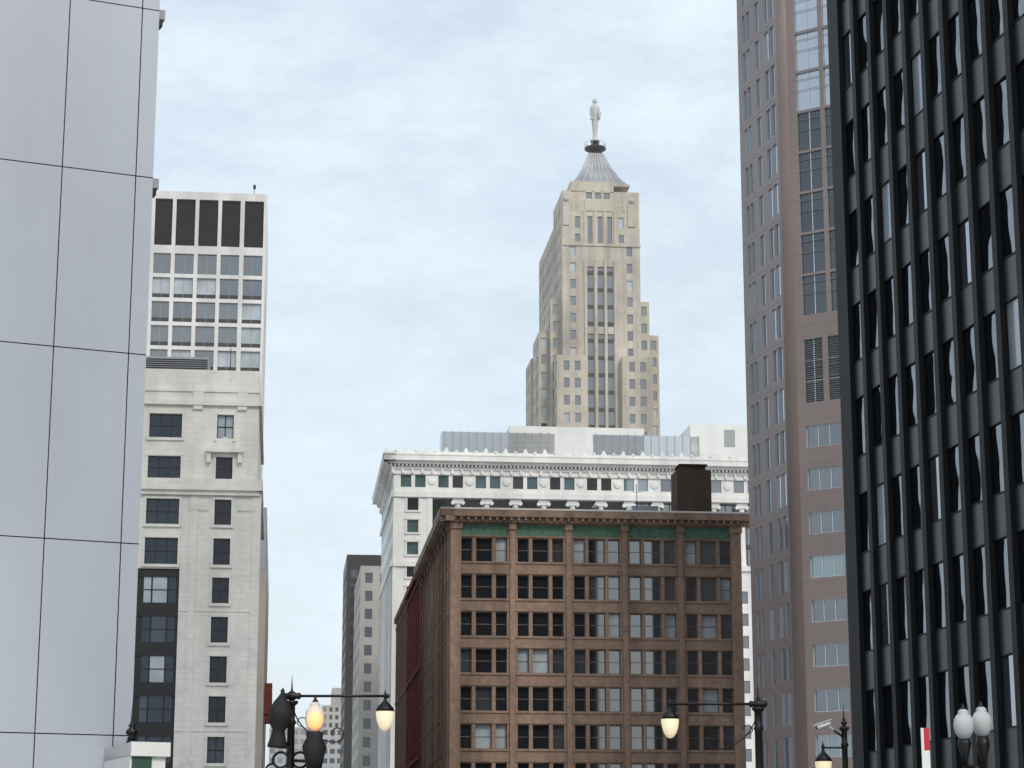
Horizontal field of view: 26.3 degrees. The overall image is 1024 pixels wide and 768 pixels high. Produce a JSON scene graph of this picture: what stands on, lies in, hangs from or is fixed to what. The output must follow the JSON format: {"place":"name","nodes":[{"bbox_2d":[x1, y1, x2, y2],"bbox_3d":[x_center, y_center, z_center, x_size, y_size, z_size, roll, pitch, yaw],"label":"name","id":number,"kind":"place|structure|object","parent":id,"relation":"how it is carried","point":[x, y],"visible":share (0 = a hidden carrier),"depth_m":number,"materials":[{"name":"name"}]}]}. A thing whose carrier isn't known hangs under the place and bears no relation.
{"place":"outdoors","nodes":[
{"label":"outdoors","id":0,"kind":"place"},
{"bbox_2d":[153,0,746,767],"label":"sky","id":1,"kind":"structure","parent":0,"point":[413,161],"materials":[{"name":"white"}]},
{"bbox_2d":[372,424,754,767],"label":"white building","id":2,"kind":"structure","parent":0,"point":[541,467],"depth_m":399.70,"materials":[{"name":"grey stone"}]},
{"bbox_2d":[526,98,659,435],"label":"art deco tower","id":3,"kind":"structure","parent":0,"point":[594,362],"depth_m":491.50,"materials":[{"name":"grey stone"}]},
{"bbox_2d":[827,0,1023,767],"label":"black building","id":4,"kind":"structure","parent":0,"point":[927,115],"depth_m":80.34,"materials":[{"name":"grey"}]},
{"label":"ground","id":5,"kind":"structure","parent":0,"visible":0},
{"bbox_2d":[0,0,170,767],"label":"building panels","id":6,"kind":"object","parent":5,"relation":"on","point":[79,185],"visible":0.94,"depth_m":50.71,"materials":[{"name":"grey metal"}]},
{"bbox_2d":[133,356,263,767],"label":"limestone building","id":7,"kind":"structure","parent":5,"relation":"on","point":[201,532],"depth_m":209.03,"materials":[{"name":"stone"}]},
{"bbox_2d":[146,185,267,479],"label":"white grid building","id":8,"kind":"structure","parent":5,"relation":"on","point":[208,280],"depth_m":359.50,"materials":[{"name":"grey"}]},
{"bbox_2d":[254,507,271,767],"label":"building","id":9,"kind":"structure","parent":5,"relation":"on","point":[264,697],"depth_m":238.86,"materials":[{"name":"grey concrete"}]},
{"bbox_2d":[269,555,380,767],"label":"buildings","id":10,"kind":"structure","parent":5,"relation":"on","point":[354,719],"depth_m":496.63,"materials":[{"name":"grey concrete"}]},
{"bbox_2d":[394,575,422,767],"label":"red building","id":11,"kind":"structure","parent":5,"relation":"on","point":[408,682],"depth_m":294.24,"materials":[{"name":"brown brick"}]},
{"bbox_2d":[413,464,749,767],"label":"brown building","id":12,"kind":"structure","parent":5,"relation":"on","point":[572,638],"depth_m":227.94,"materials":[{"name":"brown brick"}]},
{"bbox_2d":[230,348,636,509],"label":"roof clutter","id":13,"kind":"object","parent":12,"relation":"on","point":[595,507],"visible":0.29,"depth_m":235.40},
{"bbox_2d":[737,0,852,767],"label":"granite building","id":14,"kind":"structure","parent":5,"relation":"on","point":[800,647],"depth_m":199.44,"materials":[{"name":"brown stone"}]},
{"bbox_3d":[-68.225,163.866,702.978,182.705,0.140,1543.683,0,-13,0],"label":"road","id":15,"kind":"structure","parent":0,"visible":0},
{"bbox_2d":[126,679,991,767],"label":"street lamps","id":16,"kind":"object","parent":15,"relation":"on","point":[282,715],"visible":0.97,"depth_m":45.32,"materials":[{"name":"iron"},{"name":"glass"}]},
{"bbox_2d":[920,728,930,767],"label":"sign","id":17,"kind":"object","parent":15,"relation":"on","point":[925,747],"visible":1,"depth_m":35.56,"materials":[{"name":"metal"}]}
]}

